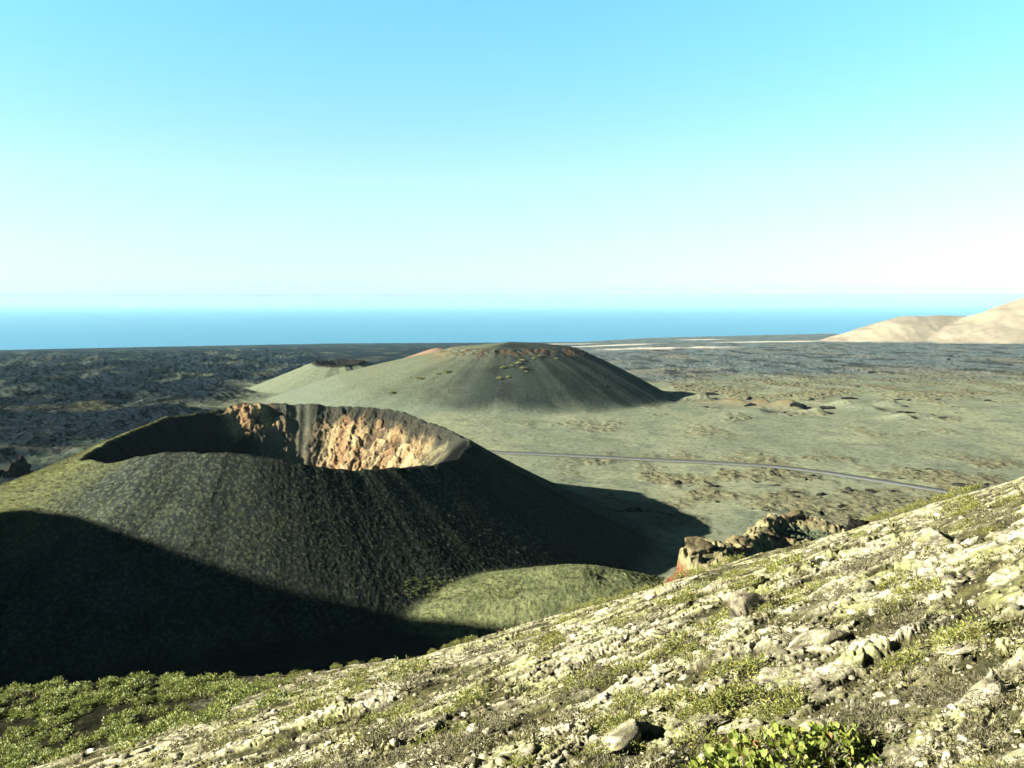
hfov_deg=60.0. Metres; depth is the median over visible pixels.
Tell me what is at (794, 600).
spurge plant
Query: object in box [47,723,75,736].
cushion shrub
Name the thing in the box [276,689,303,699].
cushion shrub
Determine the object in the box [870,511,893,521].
spurge plant
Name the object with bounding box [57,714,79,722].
cushion shrub
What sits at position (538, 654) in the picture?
spurge plant
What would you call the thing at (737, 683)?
spurge plant
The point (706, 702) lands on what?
spurge plant
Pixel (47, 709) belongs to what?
cushion shrub
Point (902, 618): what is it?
dry shrub
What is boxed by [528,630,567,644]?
spurge plant
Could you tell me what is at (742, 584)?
spurge plant
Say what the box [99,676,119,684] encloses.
cushion shrub
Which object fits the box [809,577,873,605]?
dry shrub
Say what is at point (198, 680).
cushion shrub
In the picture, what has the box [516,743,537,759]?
rock
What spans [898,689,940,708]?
dry shrub
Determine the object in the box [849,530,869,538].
spurge plant
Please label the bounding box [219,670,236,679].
cushion shrub
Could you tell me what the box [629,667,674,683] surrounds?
rock
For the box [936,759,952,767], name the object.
rock
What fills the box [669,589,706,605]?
spurge plant
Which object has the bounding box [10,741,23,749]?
cushion shrub
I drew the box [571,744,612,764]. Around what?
spurge plant
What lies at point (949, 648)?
rock
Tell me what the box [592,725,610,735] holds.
spurge plant
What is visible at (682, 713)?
spurge plant
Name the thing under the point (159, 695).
cushion shrub
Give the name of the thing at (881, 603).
dry shrub
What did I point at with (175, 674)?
cushion shrub
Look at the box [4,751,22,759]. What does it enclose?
cushion shrub
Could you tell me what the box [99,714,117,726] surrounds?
cushion shrub
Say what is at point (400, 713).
spurge plant
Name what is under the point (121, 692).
cushion shrub
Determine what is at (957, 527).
spurge plant
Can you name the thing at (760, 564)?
spurge plant
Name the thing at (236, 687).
cushion shrub
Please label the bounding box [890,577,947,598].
spurge plant
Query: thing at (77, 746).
cushion shrub
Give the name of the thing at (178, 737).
rock
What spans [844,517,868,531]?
dark rock
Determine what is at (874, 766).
dry shrub
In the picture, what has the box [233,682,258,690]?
cushion shrub
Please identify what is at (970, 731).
dry shrub
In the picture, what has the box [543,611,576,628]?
spurge plant
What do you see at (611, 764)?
spurge plant
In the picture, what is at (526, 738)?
ground cover
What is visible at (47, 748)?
cushion shrub
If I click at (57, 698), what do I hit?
cushion shrub
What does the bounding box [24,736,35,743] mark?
cushion shrub
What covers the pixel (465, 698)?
spurge plant
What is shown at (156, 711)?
cushion shrub
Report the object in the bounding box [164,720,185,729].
cushion shrub
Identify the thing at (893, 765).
dry shrub
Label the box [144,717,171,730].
cushion shrub
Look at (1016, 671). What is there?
dry shrub
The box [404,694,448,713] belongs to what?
dry shrub
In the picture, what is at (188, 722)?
spurge plant
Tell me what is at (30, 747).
cushion shrub
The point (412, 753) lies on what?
rock
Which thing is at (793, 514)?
outcrop
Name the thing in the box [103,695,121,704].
cushion shrub
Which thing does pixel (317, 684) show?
spurge plant
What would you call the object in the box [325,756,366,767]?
dry shrub
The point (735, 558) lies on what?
spurge plant
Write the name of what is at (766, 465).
road
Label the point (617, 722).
spurge plant
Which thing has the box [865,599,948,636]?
dry shrub
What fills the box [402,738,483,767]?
dry shrub
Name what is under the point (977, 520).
spurge plant
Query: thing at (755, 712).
spurge plant
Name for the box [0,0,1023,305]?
sky
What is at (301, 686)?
cushion shrub
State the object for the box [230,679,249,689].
cushion shrub
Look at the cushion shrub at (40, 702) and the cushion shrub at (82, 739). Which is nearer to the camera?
the cushion shrub at (82, 739)
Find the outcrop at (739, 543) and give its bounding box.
[725,535,754,550]
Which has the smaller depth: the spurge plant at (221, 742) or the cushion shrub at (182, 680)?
the spurge plant at (221, 742)
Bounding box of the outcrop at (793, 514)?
[786,509,804,519]
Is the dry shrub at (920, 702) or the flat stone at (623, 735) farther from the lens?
the flat stone at (623, 735)
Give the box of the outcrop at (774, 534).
[760,526,780,540]
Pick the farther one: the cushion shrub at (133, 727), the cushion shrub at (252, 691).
the cushion shrub at (252, 691)
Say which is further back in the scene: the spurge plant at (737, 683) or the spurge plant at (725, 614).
the spurge plant at (725, 614)
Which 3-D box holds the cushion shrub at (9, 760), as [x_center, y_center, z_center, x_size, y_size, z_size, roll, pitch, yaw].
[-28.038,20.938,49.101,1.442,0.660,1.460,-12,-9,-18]
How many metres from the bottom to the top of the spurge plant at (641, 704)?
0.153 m
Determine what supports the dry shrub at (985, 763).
on the hillside
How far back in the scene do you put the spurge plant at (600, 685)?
10.70 m
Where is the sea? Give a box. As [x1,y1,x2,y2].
[0,305,996,349]
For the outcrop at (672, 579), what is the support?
on the rocky spur
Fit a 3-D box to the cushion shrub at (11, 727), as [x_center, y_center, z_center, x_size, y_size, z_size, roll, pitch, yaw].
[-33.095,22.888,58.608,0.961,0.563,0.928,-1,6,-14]
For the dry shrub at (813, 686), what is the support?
on the hillside
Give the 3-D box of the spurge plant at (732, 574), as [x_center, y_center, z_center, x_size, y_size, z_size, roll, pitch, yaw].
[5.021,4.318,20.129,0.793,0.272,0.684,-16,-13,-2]
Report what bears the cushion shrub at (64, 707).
on the hillside
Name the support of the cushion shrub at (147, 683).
on the hillside
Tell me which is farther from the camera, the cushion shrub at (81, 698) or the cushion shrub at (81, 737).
the cushion shrub at (81, 698)
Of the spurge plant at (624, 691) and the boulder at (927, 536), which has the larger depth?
the boulder at (927, 536)
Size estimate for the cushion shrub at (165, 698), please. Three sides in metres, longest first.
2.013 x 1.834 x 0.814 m
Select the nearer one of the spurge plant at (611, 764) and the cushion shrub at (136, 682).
the spurge plant at (611, 764)
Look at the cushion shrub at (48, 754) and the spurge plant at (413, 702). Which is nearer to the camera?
the spurge plant at (413, 702)
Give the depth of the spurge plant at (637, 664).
10.85 m
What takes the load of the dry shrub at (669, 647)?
on the hillside
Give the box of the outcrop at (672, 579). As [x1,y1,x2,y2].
[669,575,683,581]
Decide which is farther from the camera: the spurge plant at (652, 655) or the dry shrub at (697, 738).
the spurge plant at (652, 655)
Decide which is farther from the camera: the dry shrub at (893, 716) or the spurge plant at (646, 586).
the spurge plant at (646, 586)
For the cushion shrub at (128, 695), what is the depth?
61.61 m
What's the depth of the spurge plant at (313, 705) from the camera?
17.63 m
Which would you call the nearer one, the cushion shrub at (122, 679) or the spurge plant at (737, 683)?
the spurge plant at (737, 683)
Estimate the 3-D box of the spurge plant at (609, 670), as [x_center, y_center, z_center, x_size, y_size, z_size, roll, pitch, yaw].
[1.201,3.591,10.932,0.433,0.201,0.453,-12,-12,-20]
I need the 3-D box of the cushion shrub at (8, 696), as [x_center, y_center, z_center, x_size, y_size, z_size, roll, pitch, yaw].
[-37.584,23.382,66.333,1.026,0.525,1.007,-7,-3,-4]
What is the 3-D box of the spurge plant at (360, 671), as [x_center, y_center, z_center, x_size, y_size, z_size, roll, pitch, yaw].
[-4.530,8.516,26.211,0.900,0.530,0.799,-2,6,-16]
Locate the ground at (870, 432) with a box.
[0,334,1023,690]
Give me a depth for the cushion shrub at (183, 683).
63.47 m
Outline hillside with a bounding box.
[0,476,1023,767]
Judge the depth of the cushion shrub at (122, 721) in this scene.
54.41 m
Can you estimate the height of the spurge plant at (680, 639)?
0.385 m
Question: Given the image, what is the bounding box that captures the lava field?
[0,344,326,484]
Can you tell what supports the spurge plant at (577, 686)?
on the hillside
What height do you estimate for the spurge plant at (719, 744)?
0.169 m
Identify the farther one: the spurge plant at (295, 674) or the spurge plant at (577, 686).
the spurge plant at (295, 674)
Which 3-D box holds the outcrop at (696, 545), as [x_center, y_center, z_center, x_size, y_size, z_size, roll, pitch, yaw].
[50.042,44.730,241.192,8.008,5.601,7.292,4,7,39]
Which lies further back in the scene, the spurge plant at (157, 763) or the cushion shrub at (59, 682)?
the cushion shrub at (59, 682)
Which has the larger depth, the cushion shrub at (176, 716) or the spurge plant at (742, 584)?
the cushion shrub at (176, 716)
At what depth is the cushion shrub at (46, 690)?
66.69 m
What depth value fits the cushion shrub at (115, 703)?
60.92 m
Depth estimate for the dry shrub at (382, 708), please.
15.74 m
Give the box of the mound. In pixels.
[405,564,664,644]
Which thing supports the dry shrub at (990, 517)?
on the hillside
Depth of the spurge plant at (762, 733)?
6.93 m
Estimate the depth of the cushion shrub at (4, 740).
55.64 m
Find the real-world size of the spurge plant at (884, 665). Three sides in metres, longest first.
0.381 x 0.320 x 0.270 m
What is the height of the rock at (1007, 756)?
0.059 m
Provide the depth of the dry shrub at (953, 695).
6.36 m
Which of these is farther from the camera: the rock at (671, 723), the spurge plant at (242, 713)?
the spurge plant at (242, 713)
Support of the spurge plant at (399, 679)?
on the hillside
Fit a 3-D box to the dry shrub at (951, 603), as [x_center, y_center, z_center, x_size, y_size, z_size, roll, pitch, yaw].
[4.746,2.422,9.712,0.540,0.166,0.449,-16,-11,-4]
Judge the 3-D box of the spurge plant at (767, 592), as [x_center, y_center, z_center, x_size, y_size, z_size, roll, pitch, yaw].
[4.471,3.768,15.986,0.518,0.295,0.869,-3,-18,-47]
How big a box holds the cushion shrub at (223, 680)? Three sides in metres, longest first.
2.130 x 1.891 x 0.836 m
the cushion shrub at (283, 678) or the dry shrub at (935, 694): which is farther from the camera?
the cushion shrub at (283, 678)
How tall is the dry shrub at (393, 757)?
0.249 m
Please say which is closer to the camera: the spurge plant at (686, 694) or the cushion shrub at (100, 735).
the spurge plant at (686, 694)
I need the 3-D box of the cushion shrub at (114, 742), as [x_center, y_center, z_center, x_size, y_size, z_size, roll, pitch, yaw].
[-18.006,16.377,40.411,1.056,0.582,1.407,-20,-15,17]
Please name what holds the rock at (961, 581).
on the hillside
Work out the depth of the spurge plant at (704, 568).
28.65 m
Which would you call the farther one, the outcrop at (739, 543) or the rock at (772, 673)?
the outcrop at (739, 543)
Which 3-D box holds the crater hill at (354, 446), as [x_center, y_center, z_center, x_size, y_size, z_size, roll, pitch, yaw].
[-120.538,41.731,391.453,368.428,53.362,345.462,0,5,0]
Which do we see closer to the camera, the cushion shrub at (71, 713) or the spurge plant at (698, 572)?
the spurge plant at (698, 572)
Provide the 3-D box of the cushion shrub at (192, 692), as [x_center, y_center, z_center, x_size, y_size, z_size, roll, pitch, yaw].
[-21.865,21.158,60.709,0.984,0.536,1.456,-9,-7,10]
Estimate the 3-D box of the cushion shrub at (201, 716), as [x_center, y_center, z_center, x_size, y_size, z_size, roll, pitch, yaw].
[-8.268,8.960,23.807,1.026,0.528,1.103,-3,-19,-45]
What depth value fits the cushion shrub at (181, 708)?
56.07 m
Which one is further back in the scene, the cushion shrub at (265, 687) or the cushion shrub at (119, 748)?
the cushion shrub at (265, 687)
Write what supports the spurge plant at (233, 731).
on the hillside
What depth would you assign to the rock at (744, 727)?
7.51 m
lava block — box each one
[705,392,718,394]
[789,402,806,407]
[819,406,836,408]
[896,411,914,412]
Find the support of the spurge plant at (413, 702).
on the hillside
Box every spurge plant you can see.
[148,760,168,767]
[176,720,195,728]
[205,737,239,750]
[214,724,246,736]
[225,705,263,720]
[257,687,282,696]
[269,737,292,750]
[276,696,326,723]
[280,677,300,684]
[285,671,304,677]
[298,759,322,767]
[299,680,331,691]
[300,722,322,734]
[303,686,356,712]
[316,716,343,731]
[325,673,371,693]
[329,663,341,668]
[344,662,370,678]
[344,682,373,696]
[349,724,388,744]
[356,709,395,726]
[374,655,432,682]
[375,715,415,737]
[383,701,416,716]
[389,676,413,683]
[390,706,412,719]
[403,698,423,711]
[411,722,453,746]
[425,707,457,718]
[440,686,491,708]
[447,638,463,646]
[449,714,485,734]
[453,695,481,708]
[462,681,494,692]
[463,635,477,642]
[501,752,538,767]
[509,629,542,644]
[510,756,530,767]
[522,643,552,660]
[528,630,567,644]
[533,632,565,650]
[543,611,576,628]
[547,675,593,696]
[554,661,607,691]
[561,603,583,611]
[561,677,596,693]
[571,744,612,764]
[583,596,611,607]
[583,672,620,690]
[583,734,625,752]
[588,702,601,711]
[588,709,626,728]
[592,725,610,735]
[595,665,619,678]
[595,738,647,759]
[600,759,621,767]
[603,710,652,729]
[605,615,628,626]
[605,658,653,677]
[607,690,644,711]
[610,686,644,705]
[611,659,652,678]
[612,593,625,599]
[621,587,640,596]
[621,601,654,613]
[630,693,672,712]
[639,584,655,591]
[643,640,680,661]
[648,680,707,720]
[653,589,697,607]
[659,618,726,656]
[659,720,722,753]
[666,639,704,657]
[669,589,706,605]
[673,696,714,719]
[674,567,694,579]
[676,579,712,595]
[676,700,704,720]
[683,648,715,662]
[685,683,745,712]
[689,740,723,756]
[690,569,705,575]
[691,565,709,574]
[691,695,730,713]
[699,652,775,683]
[707,562,722,568]
[709,610,729,619]
[709,675,779,714]
[710,605,728,620]
[711,727,756,746]
[716,553,743,566]
[718,568,741,580]
[719,567,748,580]
[720,673,753,696]
[722,574,763,590]
[728,653,772,675]
[733,706,771,719]
[741,722,792,752]
[747,556,774,568]
[749,585,780,597]
[751,712,773,720]
[753,602,778,614]
[755,680,805,706]
[757,683,811,715]
[762,549,816,574]
[768,703,798,719]
[771,693,804,711]
[780,587,798,594]
[782,594,811,608]
[794,582,825,594]
[809,579,828,588]
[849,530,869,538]
[863,514,881,521]
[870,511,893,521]
[872,569,922,590]
[873,655,908,672]
[875,591,916,612]
[884,508,906,518]
[888,637,935,666]
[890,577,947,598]
[905,498,928,510]
[924,611,1008,651]
[928,622,999,650]
[929,493,954,502]
[938,493,979,510]
[942,486,964,499]
[942,507,967,518]
[950,522,971,532]
[952,500,990,515]
[956,756,1004,767]
[957,482,984,494]
[959,514,1000,528]
[978,524,1004,534]
[990,492,1019,506]
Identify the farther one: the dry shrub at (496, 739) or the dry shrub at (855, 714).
the dry shrub at (496, 739)
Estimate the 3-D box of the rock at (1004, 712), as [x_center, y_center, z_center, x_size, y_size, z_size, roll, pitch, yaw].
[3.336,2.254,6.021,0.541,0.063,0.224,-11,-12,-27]
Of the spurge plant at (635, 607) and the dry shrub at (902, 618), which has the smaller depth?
the dry shrub at (902, 618)
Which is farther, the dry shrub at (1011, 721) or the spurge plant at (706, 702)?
the spurge plant at (706, 702)
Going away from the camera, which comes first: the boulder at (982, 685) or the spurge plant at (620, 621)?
the boulder at (982, 685)
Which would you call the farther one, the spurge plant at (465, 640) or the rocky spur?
the rocky spur
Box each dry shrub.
[277,735,316,752]
[285,758,325,767]
[300,751,357,767]
[313,757,350,767]
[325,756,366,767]
[334,761,364,767]
[342,714,420,756]
[355,742,406,767]
[370,699,414,717]
[373,755,405,767]
[380,668,429,692]
[401,728,474,760]
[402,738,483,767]
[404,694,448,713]
[436,728,490,753]
[437,672,488,692]
[451,635,507,662]
[457,709,527,739]
[479,736,510,747]
[508,714,527,724]
[533,685,585,703]
[547,704,581,718]
[560,666,615,694]
[560,742,620,767]
[567,658,636,690]
[571,751,631,767]
[583,665,635,690]
[608,683,644,695]
[608,753,644,767]
[617,611,662,628]
[643,633,700,659]
[653,729,711,755]
[672,711,717,734]
[680,745,702,756]
[703,674,760,701]
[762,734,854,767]
[799,676,839,694]
[804,704,927,747]
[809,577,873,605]
[809,694,910,737]
[818,556,885,585]
[830,696,889,726]
[833,750,938,767]
[855,594,916,623]
[856,554,885,567]
[860,616,884,633]
[861,702,925,730]
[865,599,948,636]
[872,539,930,561]
[876,673,971,701]
[876,756,911,767]
[893,602,935,621]
[897,743,942,760]
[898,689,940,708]
[915,684,959,699]
[919,708,1001,758]
[920,674,1001,706]
[924,598,966,608]
[930,684,998,712]
[938,689,1019,717]
[947,734,1020,764]
[951,712,1020,748]
[954,659,1023,700]
[963,755,1021,767]
[970,506,1020,528]
[984,513,1021,530]
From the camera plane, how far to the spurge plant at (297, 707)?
17.54 m
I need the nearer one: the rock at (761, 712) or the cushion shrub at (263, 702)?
the rock at (761, 712)
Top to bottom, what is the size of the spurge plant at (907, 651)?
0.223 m
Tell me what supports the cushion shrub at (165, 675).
on the hillside
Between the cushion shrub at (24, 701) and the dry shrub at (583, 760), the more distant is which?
the cushion shrub at (24, 701)
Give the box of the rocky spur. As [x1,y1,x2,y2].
[663,513,845,583]
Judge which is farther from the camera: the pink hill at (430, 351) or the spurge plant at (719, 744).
the pink hill at (430, 351)
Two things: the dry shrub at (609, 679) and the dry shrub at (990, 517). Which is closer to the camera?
the dry shrub at (609, 679)
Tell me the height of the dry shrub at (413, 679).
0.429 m
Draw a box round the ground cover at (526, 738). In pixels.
[0,484,1023,767]
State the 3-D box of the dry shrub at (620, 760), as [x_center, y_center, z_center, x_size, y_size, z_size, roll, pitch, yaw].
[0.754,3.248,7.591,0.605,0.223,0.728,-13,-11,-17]
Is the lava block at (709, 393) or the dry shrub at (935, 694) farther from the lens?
the lava block at (709, 393)
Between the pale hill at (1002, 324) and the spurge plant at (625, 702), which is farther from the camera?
the pale hill at (1002, 324)
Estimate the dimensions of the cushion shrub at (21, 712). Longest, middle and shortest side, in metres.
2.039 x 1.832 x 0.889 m
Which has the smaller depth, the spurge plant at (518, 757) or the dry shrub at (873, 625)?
the spurge plant at (518, 757)
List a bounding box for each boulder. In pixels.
[727,588,779,617]
[912,527,952,549]
[937,668,1012,717]
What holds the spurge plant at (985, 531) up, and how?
on the hillside
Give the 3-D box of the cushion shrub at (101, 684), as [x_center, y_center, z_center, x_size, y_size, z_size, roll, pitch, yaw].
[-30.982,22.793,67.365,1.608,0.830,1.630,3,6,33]
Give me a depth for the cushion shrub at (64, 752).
42.41 m
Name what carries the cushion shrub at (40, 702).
on the hillside
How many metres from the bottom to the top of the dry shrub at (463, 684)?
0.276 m
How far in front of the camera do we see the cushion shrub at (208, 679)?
66.35 m
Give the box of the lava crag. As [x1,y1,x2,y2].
[1,455,30,477]
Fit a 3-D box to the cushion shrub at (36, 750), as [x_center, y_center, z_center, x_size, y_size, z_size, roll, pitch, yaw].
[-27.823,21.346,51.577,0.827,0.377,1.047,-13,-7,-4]
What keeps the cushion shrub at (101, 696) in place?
on the hillside
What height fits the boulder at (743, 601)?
0.660 m
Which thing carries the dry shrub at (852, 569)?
on the hillside
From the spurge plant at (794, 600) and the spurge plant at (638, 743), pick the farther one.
the spurge plant at (794, 600)
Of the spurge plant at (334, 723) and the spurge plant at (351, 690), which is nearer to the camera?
the spurge plant at (334, 723)
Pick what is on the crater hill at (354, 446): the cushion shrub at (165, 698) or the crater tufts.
the crater tufts
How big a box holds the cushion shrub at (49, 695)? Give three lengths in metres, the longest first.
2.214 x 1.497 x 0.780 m
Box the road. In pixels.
[491,451,965,494]
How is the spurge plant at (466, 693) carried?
on the hillside
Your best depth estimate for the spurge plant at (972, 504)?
19.69 m
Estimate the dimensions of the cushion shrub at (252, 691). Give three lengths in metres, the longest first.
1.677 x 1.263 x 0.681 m
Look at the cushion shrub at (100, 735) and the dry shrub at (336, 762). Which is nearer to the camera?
the dry shrub at (336, 762)
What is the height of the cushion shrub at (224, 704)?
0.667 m
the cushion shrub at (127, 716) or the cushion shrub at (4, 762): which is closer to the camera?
the cushion shrub at (4, 762)
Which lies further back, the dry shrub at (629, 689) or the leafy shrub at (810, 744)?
the dry shrub at (629, 689)
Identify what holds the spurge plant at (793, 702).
on the hillside
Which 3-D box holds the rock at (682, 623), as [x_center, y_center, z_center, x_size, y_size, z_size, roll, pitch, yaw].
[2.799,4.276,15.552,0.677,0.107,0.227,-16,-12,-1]
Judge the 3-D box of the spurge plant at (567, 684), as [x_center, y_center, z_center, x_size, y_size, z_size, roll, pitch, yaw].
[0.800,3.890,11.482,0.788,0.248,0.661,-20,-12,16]
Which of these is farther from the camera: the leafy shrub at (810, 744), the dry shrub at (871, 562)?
the dry shrub at (871, 562)
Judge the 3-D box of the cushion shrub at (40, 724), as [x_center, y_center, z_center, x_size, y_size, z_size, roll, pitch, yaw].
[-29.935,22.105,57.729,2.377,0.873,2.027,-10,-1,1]
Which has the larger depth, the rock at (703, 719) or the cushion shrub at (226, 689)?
the cushion shrub at (226, 689)
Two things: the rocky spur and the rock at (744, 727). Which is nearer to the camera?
the rock at (744, 727)
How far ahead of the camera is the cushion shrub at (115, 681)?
68.18 m
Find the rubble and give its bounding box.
[66,483,1023,767]
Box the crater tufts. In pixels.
[0,427,546,683]
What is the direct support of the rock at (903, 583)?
on the hillside
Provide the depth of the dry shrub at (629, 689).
9.60 m
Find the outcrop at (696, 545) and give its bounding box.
[685,536,713,555]
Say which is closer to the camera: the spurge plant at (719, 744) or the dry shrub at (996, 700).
the dry shrub at (996, 700)
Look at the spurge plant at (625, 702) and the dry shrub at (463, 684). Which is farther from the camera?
the dry shrub at (463, 684)
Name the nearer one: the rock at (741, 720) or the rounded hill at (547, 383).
the rock at (741, 720)
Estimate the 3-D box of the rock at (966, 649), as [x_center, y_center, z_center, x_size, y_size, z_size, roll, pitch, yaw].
[3.971,2.258,7.666,0.607,0.094,0.258,-8,-14,-38]
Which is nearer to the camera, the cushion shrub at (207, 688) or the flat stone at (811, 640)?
the flat stone at (811, 640)
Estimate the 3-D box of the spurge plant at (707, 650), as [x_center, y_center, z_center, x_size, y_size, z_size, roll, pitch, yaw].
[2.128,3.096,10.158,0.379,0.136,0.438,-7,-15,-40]
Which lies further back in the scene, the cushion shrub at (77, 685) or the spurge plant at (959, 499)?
the cushion shrub at (77, 685)
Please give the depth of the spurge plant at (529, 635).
25.32 m
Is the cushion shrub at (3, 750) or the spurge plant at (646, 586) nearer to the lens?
the spurge plant at (646, 586)
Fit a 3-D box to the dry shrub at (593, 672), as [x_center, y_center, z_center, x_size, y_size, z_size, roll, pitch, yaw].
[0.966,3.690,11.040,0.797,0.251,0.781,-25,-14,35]
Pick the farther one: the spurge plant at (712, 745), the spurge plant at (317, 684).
the spurge plant at (317, 684)
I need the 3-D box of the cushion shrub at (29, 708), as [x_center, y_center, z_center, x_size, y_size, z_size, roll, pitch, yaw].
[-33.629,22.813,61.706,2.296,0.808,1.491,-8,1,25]
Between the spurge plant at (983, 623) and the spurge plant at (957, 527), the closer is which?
the spurge plant at (983, 623)
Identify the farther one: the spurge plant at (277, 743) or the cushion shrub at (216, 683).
the cushion shrub at (216, 683)
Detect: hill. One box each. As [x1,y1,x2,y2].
[0,403,657,686]
[248,359,373,392]
[267,342,674,415]
[406,348,442,357]
[820,315,966,342]
[926,297,1023,343]
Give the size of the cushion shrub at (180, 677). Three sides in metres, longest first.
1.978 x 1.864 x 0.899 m
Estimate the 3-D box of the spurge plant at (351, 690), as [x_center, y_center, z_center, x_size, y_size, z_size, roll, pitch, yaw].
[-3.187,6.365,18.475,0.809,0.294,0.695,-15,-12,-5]
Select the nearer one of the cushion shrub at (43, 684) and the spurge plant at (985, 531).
the spurge plant at (985, 531)
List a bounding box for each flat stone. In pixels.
[601,718,640,753]
[786,626,848,653]
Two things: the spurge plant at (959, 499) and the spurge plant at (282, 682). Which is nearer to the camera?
the spurge plant at (959, 499)
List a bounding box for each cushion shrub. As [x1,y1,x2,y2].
[0,687,15,696]
[0,732,23,745]
[0,741,15,747]
[0,744,21,757]
[0,756,20,767]
[0,757,11,767]
[1,707,19,717]
[3,693,16,699]
[3,726,16,734]
[3,743,35,756]
[3,757,31,767]
[4,681,26,692]
[4,710,28,720]
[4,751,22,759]
[5,759,32,767]
[7,725,38,737]
[10,704,40,717]
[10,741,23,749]
[11,697,31,706]
[15,684,37,693]
[16,729,30,736]
[18,706,35,718]
[19,742,43,754]
[19,750,44,763]
[22,709,40,718]
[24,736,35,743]
[26,747,40,753]
[28,681,56,693]
[31,699,53,711]
[32,688,53,695]
[32,692,58,704]
[33,714,70,730]
[33,748,60,762]
[34,701,66,718]
[34,712,56,722]
[34,730,53,740]
[34,746,57,756]
[37,689,59,701]
[41,747,82,762]
[46,675,67,685]
[47,694,70,703]
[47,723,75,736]
[48,685,66,695]
[48,734,66,744]
[50,701,69,713]
[51,733,68,743]
[56,699,76,710]
[56,737,92,752]
[57,711,75,720]
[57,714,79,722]
[58,681,90,692]
[59,689,73,698]
[60,686,79,695]
[63,740,88,752]
[65,695,97,712]
[67,734,85,743]
[68,692,95,704]
[72,681,91,688]
[77,685,94,692]
[79,706,91,714]
[86,726,114,742]
[89,726,116,739]
[90,691,113,701]
[92,678,115,688]
[94,693,116,704]
[96,722,124,734]
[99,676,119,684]
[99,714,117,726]
[102,709,135,724]
[102,710,132,726]
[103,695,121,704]
[103,736,147,756]
[104,675,126,685]
[105,677,125,686]
[106,736,127,745]
[107,699,122,705]
[107,733,125,743]
[108,727,133,738]
[108,741,133,751]
[110,684,135,694]
[110,691,139,704]
[110,718,132,729]
[111,723,142,733]
[112,678,145,689]
[113,687,130,696]
[118,681,138,690]
[119,706,139,714]
[122,723,170,742]
[124,672,147,680]
[124,694,153,705]
[124,716,138,723]
[126,670,153,680]
[133,704,152,714]
[138,687,153,694]
[143,682,155,686]
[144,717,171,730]
[146,704,170,717]
[153,691,173,701]
[157,682,175,691]
[158,672,175,679]
[159,688,185,703]
[161,711,190,722]
[162,702,189,714]
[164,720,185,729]
[165,677,184,689]
[166,671,183,679]
[167,686,182,692]
[168,709,183,720]
[169,674,187,681]
[171,678,189,688]
[173,680,195,689]
[173,712,203,724]
[179,683,201,693]
[185,690,199,696]
[186,673,205,684]
[188,706,225,727]
[195,675,215,683]
[195,685,214,695]
[198,681,213,685]
[198,703,214,712]
[199,703,234,719]
[201,671,225,681]
[206,684,229,694]
[207,684,225,694]
[208,699,239,711]
[210,680,224,689]
[211,705,237,720]
[212,693,242,704]
[213,689,239,702]
[215,677,241,685]
[215,699,233,706]
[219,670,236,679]
[220,679,236,686]
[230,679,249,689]
[230,681,250,691]
[232,684,259,697]
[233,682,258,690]
[241,686,260,697]
[251,677,267,684]
[251,695,285,709]
[257,681,278,692]
[262,677,277,682]
[262,688,291,699]
[268,677,292,686]
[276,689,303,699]
[298,682,311,689]
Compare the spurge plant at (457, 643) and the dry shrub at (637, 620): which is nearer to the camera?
the dry shrub at (637, 620)
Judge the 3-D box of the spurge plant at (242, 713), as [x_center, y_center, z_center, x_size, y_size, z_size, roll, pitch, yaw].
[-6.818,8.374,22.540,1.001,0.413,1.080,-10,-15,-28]
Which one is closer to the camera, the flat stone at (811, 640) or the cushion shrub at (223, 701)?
the flat stone at (811, 640)
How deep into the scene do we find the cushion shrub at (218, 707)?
39.13 m
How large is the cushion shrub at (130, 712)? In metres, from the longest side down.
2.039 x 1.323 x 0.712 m
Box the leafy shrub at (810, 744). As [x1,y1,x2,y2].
[679,716,884,767]
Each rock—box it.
[135,747,148,752]
[155,735,186,743]
[409,744,445,755]
[493,744,519,758]
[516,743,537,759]
[589,695,617,703]
[619,683,634,687]
[621,656,639,664]
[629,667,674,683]
[652,666,669,672]
[665,739,683,752]
[666,620,688,627]
[669,720,678,726]
[692,714,715,725]
[697,605,714,609]
[714,720,767,734]
[720,718,748,736]
[739,619,755,625]
[752,708,775,718]
[756,667,782,684]
[794,626,813,631]
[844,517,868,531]
[895,579,909,585]
[935,639,986,653]
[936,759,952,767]
[944,565,957,572]
[947,633,986,655]
[948,580,967,583]
[952,483,974,488]
[963,541,991,551]
[983,577,1012,592]
[987,702,1019,723]
[992,748,1023,765]
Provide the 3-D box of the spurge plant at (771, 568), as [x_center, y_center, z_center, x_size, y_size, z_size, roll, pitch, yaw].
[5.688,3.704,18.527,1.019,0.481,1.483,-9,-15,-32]
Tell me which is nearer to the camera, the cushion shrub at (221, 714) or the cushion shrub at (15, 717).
the cushion shrub at (221, 714)
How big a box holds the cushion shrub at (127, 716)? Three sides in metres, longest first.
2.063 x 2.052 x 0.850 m
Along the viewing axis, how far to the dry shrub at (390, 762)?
9.69 m
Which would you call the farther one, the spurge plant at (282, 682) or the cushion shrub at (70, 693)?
the cushion shrub at (70, 693)
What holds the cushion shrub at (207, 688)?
on the hillside
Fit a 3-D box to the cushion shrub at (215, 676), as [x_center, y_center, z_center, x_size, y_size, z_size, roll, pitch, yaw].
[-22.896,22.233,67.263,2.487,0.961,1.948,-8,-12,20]
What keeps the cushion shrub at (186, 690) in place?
on the hillside
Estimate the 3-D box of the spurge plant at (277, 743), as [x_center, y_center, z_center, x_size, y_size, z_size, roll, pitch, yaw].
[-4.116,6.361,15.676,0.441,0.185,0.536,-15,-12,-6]
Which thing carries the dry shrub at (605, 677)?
on the hillside
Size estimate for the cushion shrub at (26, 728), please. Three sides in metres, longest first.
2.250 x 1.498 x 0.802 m
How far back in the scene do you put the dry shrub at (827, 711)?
6.64 m
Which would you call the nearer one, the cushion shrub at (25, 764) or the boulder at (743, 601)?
the boulder at (743, 601)

